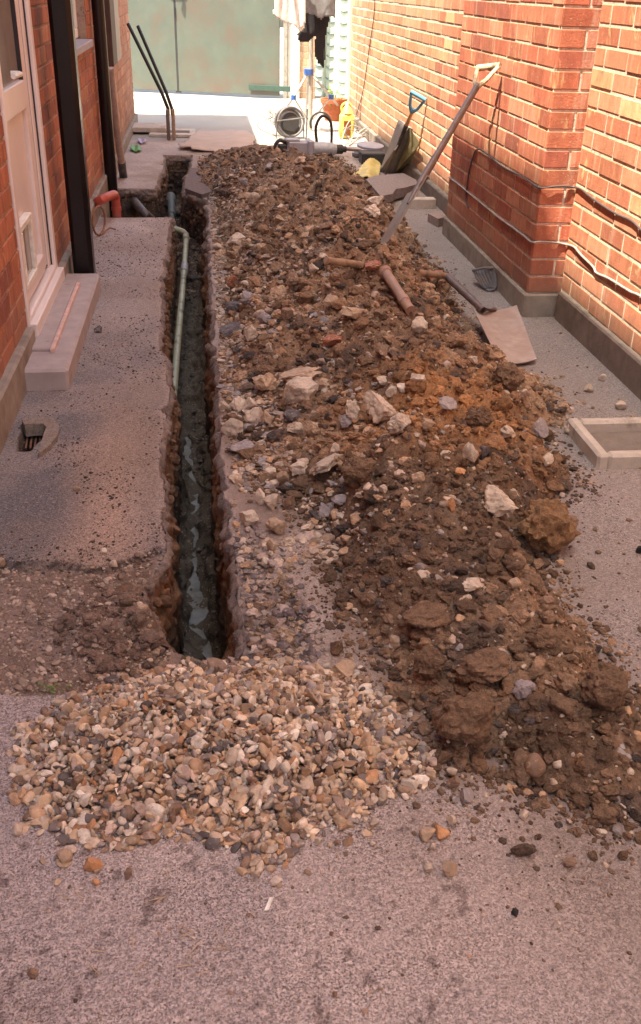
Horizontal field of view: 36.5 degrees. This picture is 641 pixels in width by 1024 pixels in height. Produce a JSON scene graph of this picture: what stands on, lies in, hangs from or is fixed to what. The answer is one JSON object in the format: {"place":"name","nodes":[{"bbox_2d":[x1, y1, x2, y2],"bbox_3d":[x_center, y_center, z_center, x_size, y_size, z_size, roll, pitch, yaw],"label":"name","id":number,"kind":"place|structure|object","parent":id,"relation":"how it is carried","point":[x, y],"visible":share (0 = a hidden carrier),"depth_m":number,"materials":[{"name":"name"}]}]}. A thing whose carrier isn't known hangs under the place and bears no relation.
{"place":"outdoors","nodes":[
{"label":"outdoors","id":0,"kind":"place"},
{"bbox_2d":[0,28,640,1023],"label":"ground","id":1,"kind":"structure","parent":0,"point":[50,510],"depth_m":1.94,"materials":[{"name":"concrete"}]},
{"bbox_2d":[21,417,59,457],"bbox_3d":[-1.044,-0.268,3.610,0.148,0.072,0.394,-4,29,-11],"label":"drain gully","id":2,"kind":"object","parent":1,"relation":"on","point":[48,429],"visible":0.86,"depth_m":3.65,"materials":[{"name":"concrete"}]},
{"bbox_2d":[56,848,72,862],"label":"stone","id":3,"kind":"object","parent":1,"relation":"on","point":[64,855],"visible":1,"depth_m":1.86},
{"bbox_2d":[0,0,137,454],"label":"brick house","id":4,"kind":"structure","parent":1,"relation":"on","point":[58,156],"depth_m":4.76,"materials":[{"name":"brick"}]},
{"bbox_2d":[0,0,51,300],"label":"door","id":5,"kind":"structure","parent":4,"relation":"in","point":[12,59],"depth_m":4.40,"materials":[{"name":"plastic"}]},
{"bbox_2d":[72,0,92,56],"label":"window","id":6,"kind":"structure","parent":4,"relation":"in","point":[82,45],"depth_m":6.54,"materials":[{"name":"white paint"}]},
{"bbox_2d":[93,190,121,216],"bbox_3d":[-1.498,-2.094,6.817,0.152,0.320,0.359,7,29,10],"label":"waste pipe","id":7,"kind":"object","parent":4,"relation":"attached to","point":[113,196],"visible":0.86,"depth_m":6.75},
{"bbox_2d":[109,67,154,217],"bbox_3d":[-1.493,-2.865,7.552,0.208,1.058,1.442,-8,30,-17],"label":"duct","id":8,"kind":"object","parent":4,"relation":"attached to","point":[140,209],"visible":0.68,"depth_m":7.68,"materials":[{"name":"black plastic"}]},
{"bbox_2d":[0,217,168,575],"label":"path flecks","id":9,"kind":"object","parent":1,"relation":"on","point":[92,541],"visible":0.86,"depth_m":3.39,"materials":[{"name":"gravel"}]},
{"bbox_2d":[0,550,170,695],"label":"dirt","id":10,"kind":"structure","parent":1,"relation":"on","point":[23,682],"depth_m":2.55,"materials":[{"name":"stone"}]},
{"bbox_2d":[83,857,102,871],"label":"stone","id":11,"kind":"object","parent":1,"relation":"on","point":[91,864],"visible":1,"depth_m":1.85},
{"bbox_2d":[92,205,115,235],"bbox_3d":[-1.446,-1.917,6.380,0.064,0.193,0.247,13,31,21],"label":"hoop","id":12,"kind":"object","parent":1,"relation":"on","point":[103,231],"visible":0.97,"depth_m":6.39,"materials":[{"name":"metal"}]},
{"bbox_2d":[53,579,166,682],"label":"dirt lumps","id":13,"kind":"object","parent":1,"relation":"on","point":[104,663],"visible":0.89,"depth_m":2.48,"materials":[{"name":"soil"}]},
{"bbox_2d":[5,332,230,974],"bbox_3d":[-0.761,-0.017,3.124,0.495,0.015,3.519,-7,30,-16],"label":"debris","id":14,"kind":"object","parent":1,"relation":"on","point":[132,866],"visible":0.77,"depth_m":1.73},
{"bbox_2d":[132,122,166,132],"bbox_3d":[-1.903,-4.247,10.725,0.400,0.050,0.420,-2,29,-6],"label":"paving slab","id":15,"kind":"object","parent":1,"relation":"on","point":[147,127],"depth_m":10.56,"materials":[{"name":"concrete"}]},
{"bbox_2d":[126,23,175,139],"bbox_3d":[-1.765,-4.526,10.216,0.117,1.083,0.707,-23,37,-37],"label":"post hole digger","id":16,"kind":"object","parent":1,"relation":"on","point":[171,109],"visible":1,"depth_m":10.14,"materials":[{"name":"metal"}]},
{"bbox_2d":[149,128,194,137],"bbox_3d":[-1.621,-4.154,10.641,0.490,0.030,0.480,-2,29,-6],"label":"inspection frame","id":17,"kind":"object","parent":1,"relation":"on","point":[186,133],"visible":0.7,"depth_m":10.47,"materials":[{"name":"metal"}]},
{"bbox_2d":[101,155,249,658],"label":"trench wall","id":18,"kind":"structure","parent":1,"relation":"on","point":[166,623],"depth_m":3.88,"materials":[{"name":"soil"}]},
{"bbox_2d":[119,162,229,643],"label":"trench side lumps","id":19,"kind":"object","parent":18,"relation":"in","point":[164,600],"visible":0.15,"depth_m":3.82,"materials":[{"name":"soil"}]},
{"bbox_2d":[172,226,189,395],"bbox_3d":[-0.849,-1.055,5.753,0.128,0.342,4.231,-2,29,-6],"label":"water pipe","id":20,"kind":"object","parent":1,"relation":"on","point":[184,233],"visible":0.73,"depth_m":5.84,"materials":[{"name":"plastic"}]},
{"bbox_2d":[166,192,176,226],"bbox_3d":[-1.236,-2.504,8.166,0.096,0.128,1.488,-3,29,-9],"label":"drain joint","id":21,"kind":"object","parent":20,"relation":"attached to","point":[171,201],"visible":0.78,"depth_m":8.50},
{"bbox_2d":[165,203,201,297],"bbox_3d":[-1.324,-2.361,8.124,0.773,0.347,2.929,-2,29,-6],"label":"pit rubble","id":22,"kind":"object","parent":1,"relation":"on","point":[195,277],"visible":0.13,"depth_m":7.46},
{"bbox_2d":[165,204,220,657],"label":"trench floor lumps","id":23,"kind":"object","parent":1,"relation":"on","point":[204,642],"visible":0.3,"depth_m":4.69,"materials":[{"name":"soil"}]},
{"bbox_2d":[182,437,212,659],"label":"water","id":24,"kind":"structure","parent":1,"relation":"on","point":[198,614],"depth_m":3.74,"materials":[{"name":"liquid"}]},
{"bbox_2d":[185,168,210,207],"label":"tarmac slab","id":25,"kind":"structure","parent":1,"relation":"on","point":[194,186],"depth_m":7.84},
{"bbox_2d":[119,564,309,685],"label":"trench end dirt","id":26,"kind":"structure","parent":1,"relation":"on","point":[272,622],"depth_m":2.57,"materials":[{"name":"soil"}]},
{"bbox_2d":[178,129,254,151],"bbox_3d":[-1.078,-3.910,10.184,0.810,0.046,1.558,-2,29,-6],"label":"cardboard sheet","id":27,"kind":"object","parent":1,"relation":"on","point":[209,140],"visible":0.94,"depth_m":10.05,"materials":[{"name":"cardboard"}]},
{"bbox_2d":[6,656,436,886],"bbox_3d":[-0.217,0.510,2.134,0.946,0.112,0.680,-2,29,-6],"label":"gravel pile","id":28,"kind":"object","parent":1,"relation":"on","point":[295,702],"visible":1,"depth_m":2.08,"materials":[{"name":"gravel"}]},
{"bbox_2d":[330,659,355,676],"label":"stone","id":29,"kind":"object","parent":28,"relation":"on","point":[344,668],"visible":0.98,"depth_m":2.38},
{"bbox_2d":[220,418,242,435],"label":"stone","id":30,"kind":"object","parent":1,"relation":"on","point":[232,426],"visible":0.97,"depth_m":3.63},
{"bbox_2d":[219,321,243,336],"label":"tarmac lump","id":31,"kind":"object","parent":1,"relation":"on","point":[228,329],"visible":0.77,"depth_m":4.63,"materials":[{"name":"asphalt"}]},
{"bbox_2d":[225,438,254,451],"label":"stone","id":32,"kind":"object","parent":1,"relation":"on","point":[243,444],"visible":0.87,"depth_m":3.50,"materials":[{"name":"stone"}]},
{"bbox_2d":[238,510,258,526],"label":"stone","id":33,"kind":"object","parent":1,"relation":"on","point":[248,517],"visible":1,"depth_m":3.03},
{"bbox_2d":[264,494,277,509],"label":"stone","id":34,"kind":"object","parent":1,"relation":"on","point":[271,500],"visible":1,"depth_m":3.13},
{"bbox_2d":[265,517,286,534],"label":"stone","id":35,"kind":"object","parent":1,"relation":"on","point":[276,525],"visible":1,"depth_m":2.99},
{"bbox_2d":[226,521,328,666],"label":"broken tarmac crumbs","id":36,"kind":"object","parent":1,"relation":"on","point":[285,610],"visible":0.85,"depth_m":2.65,"materials":[{"name":"stone"}]},
{"bbox_2d":[283,21,287,98],"bbox_3d":[-0.485,-7.049,13.637,0.060,2.300,0.060,7,29,9],"label":"gate post","id":37,"kind":"object","parent":1,"relation":"on","point":[285,56],"visible":0.72,"depth_m":13.90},
{"bbox_2d":[127,0,289,95],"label":"metal gates","id":38,"kind":"object","parent":37,"relation":"attached to","point":[222,46],"visible":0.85,"depth_m":13.98,"materials":[{"name":"paint"}]},
{"bbox_2d":[274,106,304,138],"bbox_3d":[-0.332,-4.200,10.467,0.334,0.329,0.250,-2,29,-6],"label":"cable reel","id":39,"kind":"object","parent":1,"relation":"on","point":[289,121],"visible":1,"depth_m":10.46,"materials":[{"name":"grey plastic"}]},
{"bbox_2d":[288,23,299,98],"bbox_3d":[-0.363,-7.115,13.659,0.171,2.400,0.100,7,29,9],"label":"white panel","id":40,"kind":"object","parent":1,"relation":"on","point":[293,62],"visible":0.62,"depth_m":13.95,"materials":[{"name":"paint"}]},
{"bbox_2d":[299,26,315,98],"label":"brick pillar","id":41,"kind":"structure","parent":1,"relation":"on","point":[304,55],"depth_m":14.00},
{"bbox_2d":[287,38,338,130],"bbox_3d":[-0.145,-5.656,11.165,1.252,2.263,2.407,-2,29,-6],"label":"rotary dryer","id":42,"kind":"object","parent":1,"relation":"on","point":[309,74],"visible":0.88,"depth_m":10.92,"materials":[{"name":"metal"}]},
{"bbox_2d":[273,0,305,30],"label":"towel","id":43,"kind":"object","parent":42,"relation":"hanging from","point":[292,12],"visible":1,"depth_m":10.30,"materials":[{"name":"white fabric"}]},
{"bbox_2d":[297,13,329,67],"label":"leggings","id":44,"kind":"object","parent":42,"relation":"hanging from","point":[314,25],"visible":1,"depth_m":10.54,"materials":[{"name":"black fabric"}]},
{"bbox_2d":[306,0,334,19],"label":"shirt","id":45,"kind":"object","parent":42,"relation":"hanging from","point":[320,9],"visible":1,"depth_m":10.36,"materials":[{"name":"grey fabric"}]},
{"bbox_2d":[207,148,453,574],"bbox_3d":[-0.241,-1.431,5.322,0.752,0.485,5.882,-2,29,-6],"label":"trench side rubble","id":46,"kind":"object","parent":1,"relation":"on","point":[311,541],"visible":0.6,"depth_m":3.45,"materials":[{"name":"stone"}]},
{"bbox_2d":[320,82,346,120],"bbox_3d":[0.164,-5.059,11.971,0.340,0.431,0.342,-2,29,-6],"label":"flower pot","id":47,"kind":"object","parent":1,"relation":"on","point":[331,109],"visible":0.82,"depth_m":11.91,"materials":[{"name":"ceramic"}]},
{"bbox_2d":[315,0,352,100],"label":"panel fence","id":48,"kind":"object","parent":1,"relation":"on","point":[337,63],"visible":0.61,"depth_m":13.83,"materials":[{"name":"white paint"}]},
{"bbox_2d":[339,101,354,138],"bbox_3d":[0.287,-4.274,10.590,0.160,0.382,0.142,-2,29,-6],"label":"oil container","id":49,"kind":"object","parent":1,"relation":"on","point":[346,115],"visible":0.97,"depth_m":10.53,"materials":[{"name":"yellow plastic"}]},
{"bbox_2d":[341,119,369,145],"bbox_3d":[0.427,-4.311,10.836,0.460,0.208,1.633,0,29,-2],"label":"wire coil","id":50,"kind":"object","parent":1,"relation":"on","point":[352,137],"visible":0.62,"depth_m":10.42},
{"bbox_2d":[354,158,380,177],"bbox_3d":[0.465,-3.082,8.703,0.253,0.068,1.072,8,29,12],"label":"plastic bag","id":51,"kind":"object","parent":1,"relation":"on","point":[370,167],"visible":0.86,"depth_m":8.68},
{"bbox_2d":[366,173,416,201],"bbox_3d":[0.596,-2.587,7.796,0.417,0.092,1.009,-2,29,-6],"label":"tarmac slab","id":52,"kind":"object","parent":1,"relation":"on","point":[390,187],"depth_m":7.73,"materials":[{"name":"stone"}]},
{"bbox_2d":[380,120,412,172],"bbox_3d":[0.703,-3.187,8.540,0.142,0.486,0.541,-10,31,-20],"label":"concrete slab","id":53,"kind":"object","parent":1,"relation":"on","point":[394,138],"depth_m":8.55,"materials":[{"name":"concrete"}]},
{"bbox_2d":[384,90,426,174],"bbox_3d":[0.690,-3.189,8.228,0.126,0.762,0.632,-9,30,-18],"label":"spade","id":54,"kind":"object","parent":1,"relation":"on","point":[409,117],"visible":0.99,"depth_m":8.07,"materials":[{"name":"metal"}]},
{"bbox_2d":[393,127,419,172],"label":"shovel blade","id":55,"kind":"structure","parent":1,"relation":"on","point":[411,146],"depth_m":8.36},
{"bbox_2d":[196,146,640,856],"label":"soil clods","id":56,"kind":"object","parent":1,"relation":"on","point":[536,702],"visible":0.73,"depth_m":3.10,"materials":[{"name":"soil"}]},
{"bbox_2d":[198,145,640,935],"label":"soil crumbs","id":57,"kind":"object","parent":1,"relation":"on","point":[624,761],"visible":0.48,"depth_m":2.84,"materials":[{"name":"soil"}]},
{"bbox_2d":[202,143,640,810],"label":"soil heap","id":58,"kind":"object","parent":1,"relation":"on","point":[398,449],"visible":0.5,"depth_m":3.15,"materials":[{"name":"soil"}]},
{"bbox_2d":[226,232,245,245],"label":"stone","id":59,"kind":"object","parent":58,"relation":"on","point":[236,237],"visible":0.66,"depth_m":5.83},
{"bbox_2d":[229,397,244,411],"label":"stone","id":60,"kind":"object","parent":58,"relation":"on","point":[237,403],"visible":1,"depth_m":3.83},
{"bbox_2d":[243,325,257,341],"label":"stone","id":61,"kind":"object","parent":58,"relation":"on","point":[250,333],"visible":0.99,"depth_m":4.34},
{"bbox_2d":[244,406,262,423],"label":"stone","id":62,"kind":"object","parent":58,"relation":"on","point":[252,415],"visible":0.86,"depth_m":3.67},
{"bbox_2d":[252,372,277,389],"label":"stone","id":63,"kind":"object","parent":58,"relation":"on","point":[266,381],"visible":0.95,"depth_m":3.85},
{"bbox_2d":[283,409,298,422],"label":"tarmac lump","id":64,"kind":"object","parent":58,"relation":"on","point":[290,415],"visible":1,"depth_m":3.59,"materials":[{"name":"asphalt"}]},
{"bbox_2d":[285,269,299,289],"bbox_3d":[-0.129,-1.097,4.611,0.076,0.101,0.077,-2,29,-6],"label":"brick piece","id":65,"kind":"object","parent":58,"relation":"on","point":[292,278],"visible":0.88,"depth_m":4.59,"materials":[{"name":"brick"}]},
{"bbox_2d":[287,422,303,433],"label":"stone","id":66,"kind":"object","parent":58,"relation":"on","point":[295,427],"visible":0.97,"depth_m":3.48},
{"bbox_2d":[289,461,307,475],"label":"stone","id":67,"kind":"object","parent":58,"relation":"on","point":[297,467],"visible":1,"depth_m":3.27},
{"bbox_2d":[282,376,318,403],"bbox_3d":[-0.076,-0.463,3.740,0.152,0.117,0.098,20,34,31],"label":"stone","id":68,"kind":"object","parent":58,"relation":"on","point":[297,389],"visible":0.99,"depth_m":3.70,"materials":[{"name":"stone"}]},
{"bbox_2d":[279,367,321,381],"bbox_3d":[-0.082,-0.547,3.888,0.171,0.058,0.144,-2,29,-6],"label":"stone","id":69,"kind":"object","parent":58,"relation":"on","point":[287,376],"visible":0.77,"depth_m":3.87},
{"bbox_2d":[303,420,319,436],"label":"stone","id":70,"kind":"object","parent":58,"relation":"on","point":[311,428],"visible":0.99,"depth_m":3.45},
{"bbox_2d":[273,114,360,154],"bbox_3d":[-0.025,-3.640,9.409,0.889,0.396,0.150,-7,30,-15],"label":"demolition hammer","id":71,"kind":"object","parent":58,"relation":"on","point":[309,146],"visible":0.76,"depth_m":9.38,"materials":[{"name":"black plastic"}]},
{"bbox_2d":[309,453,342,475],"bbox_3d":[0.021,-0.155,3.218,0.115,0.090,0.114,-2,29,-6],"label":"stone","id":72,"kind":"object","parent":58,"relation":"on","point":[327,463],"visible":1,"depth_m":3.18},
{"bbox_2d":[322,334,342,346],"bbox_3d":[0.058,-0.716,4.072,0.095,0.060,0.074,14,31,22],"label":"brick piece","id":73,"kind":"object","parent":58,"relation":"on","point":[330,340],"visible":0.94,"depth_m":4.05,"materials":[{"name":"brick"}]},
{"bbox_2d":[345,399,359,419],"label":"stone","id":74,"kind":"object","parent":58,"relation":"on","point":[352,409],"visible":1,"depth_m":3.43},
{"bbox_2d":[341,306,364,319],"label":"stone","id":75,"kind":"object","parent":58,"relation":"on","point":[356,313],"visible":0.92,"depth_m":4.10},
{"bbox_2d":[341,455,375,484],"bbox_3d":[0.119,-0.135,3.052,0.115,0.093,0.089,-2,29,-6],"label":"clay lump","id":76,"kind":"object","parent":58,"relation":"on","point":[360,470],"visible":0.98,"depth_m":3.03,"materials":[{"name":"soil"}]},
{"bbox_2d":[363,204,380,217],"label":"stone","id":77,"kind":"object","parent":58,"relation":"on","point":[374,210],"visible":1,"depth_m":5.47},
{"bbox_2d":[363,389,396,423],"bbox_3d":[0.204,-0.365,3.399,0.082,0.121,0.112,-18,34,-31],"label":"stone","id":78,"kind":"object","parent":58,"relation":"on","point":[379,408],"visible":0.97,"depth_m":3.38,"materials":[{"name":"stone"}]},
{"bbox_2d":[378,265,414,314],"bbox_3d":[0.337,-0.980,4.275,0.058,0.130,0.355,-7,30,-15],"label":"pipe end","id":79,"kind":"object","parent":58,"relation":"on","point":[400,295],"visible":1,"depth_m":4.25,"materials":[{"name":"ceramic"}]},
{"bbox_2d":[387,412,411,434],"bbox_3d":[0.259,-0.292,3.203,0.075,0.078,0.075,17,32,26],"label":"stone","id":80,"kind":"object","parent":58,"relation":"on","point":[397,423],"visible":0.92,"depth_m":3.18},
{"bbox_2d":[198,147,640,867],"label":"rubble grit","id":81,"kind":"object","parent":58,"relation":"on","point":[522,667],"visible":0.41,"depth_m":2.75,"materials":[{"name":"stone"}]},
{"bbox_2d":[411,316,427,333],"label":"stone","id":82,"kind":"object","parent":58,"relation":"on","point":[419,325],"visible":0.97,"depth_m":3.94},
{"bbox_2d":[402,600,450,628],"bbox_3d":[0.264,0.260,2.429,0.121,0.049,0.104,-2,29,-6],"label":"clay lump","id":83,"kind":"object","parent":58,"relation":"on","point":[427,614],"visible":1,"depth_m":2.41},
{"bbox_2d":[411,645,446,678],"bbox_3d":[0.262,0.362,2.323,0.088,0.074,0.076,-2,29,-6],"label":"clay lump","id":84,"kind":"object","parent":58,"relation":"on","point":[429,661],"visible":1,"depth_m":2.30,"materials":[{"name":"soil"}]},
{"bbox_2d":[380,62,500,243],"bbox_3d":[0.605,-1.854,5.040,0.155,0.830,1.220,17,32,26],"label":"spade","id":85,"kind":"object","parent":58,"relation":"on","point":[406,203],"visible":0.94,"depth_m":5.03,"materials":[{"name":"wood"}]},
{"bbox_2d":[439,396,457,409],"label":"stone","id":86,"kind":"object","parent":58,"relation":"on","point":[447,402],"visible":1,"depth_m":3.23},
{"bbox_2d":[430,692,494,744],"bbox_3d":[0.316,0.454,2.145,0.137,0.134,0.108,-14,32,-26],"label":"clay lump","id":87,"kind":"object","parent":58,"relation":"on","point":[467,719],"visible":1,"depth_m":2.11,"materials":[{"name":"soil"}]},
{"bbox_2d":[462,442,478,461],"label":"stone","id":88,"kind":"object","parent":58,"relation":"on","point":[470,452],"visible":1,"depth_m":2.99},
{"bbox_2d":[462,577,482,591],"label":"stone","id":89,"kind":"object","parent":58,"relation":"on","point":[472,583],"visible":1,"depth_m":2.47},
{"bbox_2d":[465,406,493,427],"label":"clay lump","id":90,"kind":"object","parent":58,"relation":"on","point":[477,416],"visible":0.85,"depth_m":3.20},
{"bbox_2d":[454,647,510,683],"bbox_3d":[0.381,0.366,2.266,0.134,0.086,0.123,-2,29,-6],"label":"clay lump","id":91,"kind":"object","parent":58,"relation":"on","point":[488,664],"visible":0.98,"depth_m":2.24,"materials":[{"name":"soil"}]},
{"bbox_2d":[484,484,518,516],"bbox_3d":[0.528,-0.033,2.862,0.094,0.081,0.104,-2,29,-6],"label":"stone","id":92,"kind":"object","parent":58,"relation":"on","point":[498,502],"visible":1,"depth_m":2.84,"materials":[{"name":"stone"}]},
{"bbox_2d":[491,362,525,390],"bbox_3d":[0.692,-0.500,3.605,0.119,0.114,0.125,16,32,24],"label":"clay lump","id":93,"kind":"object","parent":58,"relation":"on","point":[508,375],"visible":0.97,"depth_m":3.57,"materials":[{"name":"soil"}]},
{"bbox_2d":[512,679,535,699],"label":"tarmac lump","id":94,"kind":"object","parent":58,"relation":"on","point":[522,689],"visible":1,"depth_m":2.19,"materials":[{"name":"stone"}]},
{"bbox_2d":[524,753,545,778],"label":"stone","id":95,"kind":"object","parent":58,"relation":"on","point":[534,765],"visible":0.95,"depth_m":2.06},
{"bbox_2d":[531,417,548,438],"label":"stone","id":96,"kind":"object","parent":58,"relation":"on","point":[540,429],"visible":0.88,"depth_m":3.36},
{"bbox_2d":[525,628,563,648],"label":"clay lump","id":97,"kind":"object","parent":58,"relation":"on","point":[544,638],"visible":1,"depth_m":2.27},
{"bbox_2d":[516,497,581,554],"bbox_3d":[0.681,0.043,2.930,0.198,0.177,0.167,-2,29,-6],"label":"clay lump","id":98,"kind":"object","parent":58,"relation":"on","point":[547,525],"visible":0.98,"depth_m":2.88,"materials":[{"name":"soil"}]},
{"bbox_2d":[581,668,630,710],"bbox_3d":[0.630,0.391,2.157,0.108,0.084,0.095,-2,29,-6],"label":"clay lump","id":99,"kind":"object","parent":58,"relation":"on","point":[608,690],"visible":1,"depth_m":2.13,"materials":[{"name":"soil"}]},
{"bbox_2d":[409,197,435,208],"bbox_3d":[0.776,-2.360,7.440,0.200,0.090,0.090,-2,29,-6],"label":"concrete block","id":100,"kind":"object","parent":1,"relation":"on","point":[423,202],"depth_m":7.40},
{"bbox_2d":[419,827,435,841],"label":"stone","id":101,"kind":"object","parent":1,"relation":"on","point":[426,833],"visible":1,"depth_m":1.93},
{"bbox_2d":[323,257,535,363],"bbox_3d":[0.658,-1.002,4.550,0.861,0.402,0.997,24,36,35],"label":"shovel","id":102,"kind":"object","parent":1,"relation":"on","point":[504,330],"visible":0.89,"depth_m":4.65,"materials":[{"name":"metal"}]},
{"bbox_2d":[427,210,444,226],"bbox_3d":[0.839,-2.109,6.981,0.126,0.060,0.297,-2,29,-6],"label":"brick piece","id":103,"kind":"object","parent":1,"relation":"on","point":[435,218],"visible":0.79,"depth_m":6.93,"materials":[{"name":"stone"}]},
{"bbox_2d":[435,825,449,838],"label":"stone","id":104,"kind":"object","parent":1,"relation":"on","point":[442,833],"visible":1,"depth_m":1.94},
{"bbox_2d":[442,860,456,876],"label":"stone","id":105,"kind":"object","parent":1,"relation":"on","point":[449,868],"visible":1,"depth_m":1.86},
{"bbox_2d":[460,788,473,803],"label":"stone","id":106,"kind":"object","parent":1,"relation":"on","point":[466,795],"visible":1,"depth_m":2.02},
{"bbox_2d":[472,267,496,290],"bbox_3d":[0.936,-1.328,5.487,0.094,0.111,0.206,-14,32,-26],"label":"dustpan","id":107,"kind":"object","parent":1,"relation":"on","point":[487,279],"visible":1,"depth_m":5.49,"materials":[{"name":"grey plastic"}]},
{"bbox_2d":[349,0,640,399],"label":"brick house","id":108,"kind":"structure","parent":1,"relation":"on","point":[556,100],"depth_m":4.94,"materials":[{"name":"brick"}]},
{"bbox_2d":[448,177,640,296],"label":"cable","id":109,"kind":"object","parent":108,"relation":"attached to","point":[561,243],"visible":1,"depth_m":4.87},
{"bbox_2d":[465,148,640,230],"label":"cable","id":110,"kind":"object","parent":108,"relation":"attached to","point":[588,195],"visible":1,"depth_m":4.75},
{"bbox_2d":[567,417,640,468],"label":"gully surround","id":111,"kind":"object","parent":1,"relation":"on","point":[609,443],"visible":0.82,"depth_m":3.64,"materials":[{"name":"concrete"}]},
{"bbox_2d":[359,150,384,164],"bbox_3d":[0.485,-3.359,9.205,0.220,0.110,0.200,-2,29,-6],"label":"plastic box","id":112,"kind":"object","parent":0,"point":[365,155],"visible":0.76,"depth_m":9.12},
{"bbox_2d":[357,141,383,149],"bbox_3d":[0.481,-3.529,9.355,0.261,0.053,0.261,-2,29,-6],"label":"round lid","id":113,"kind":"object","parent":112,"relation":"on","point":[367,145],"visible":1,"depth_m":9.30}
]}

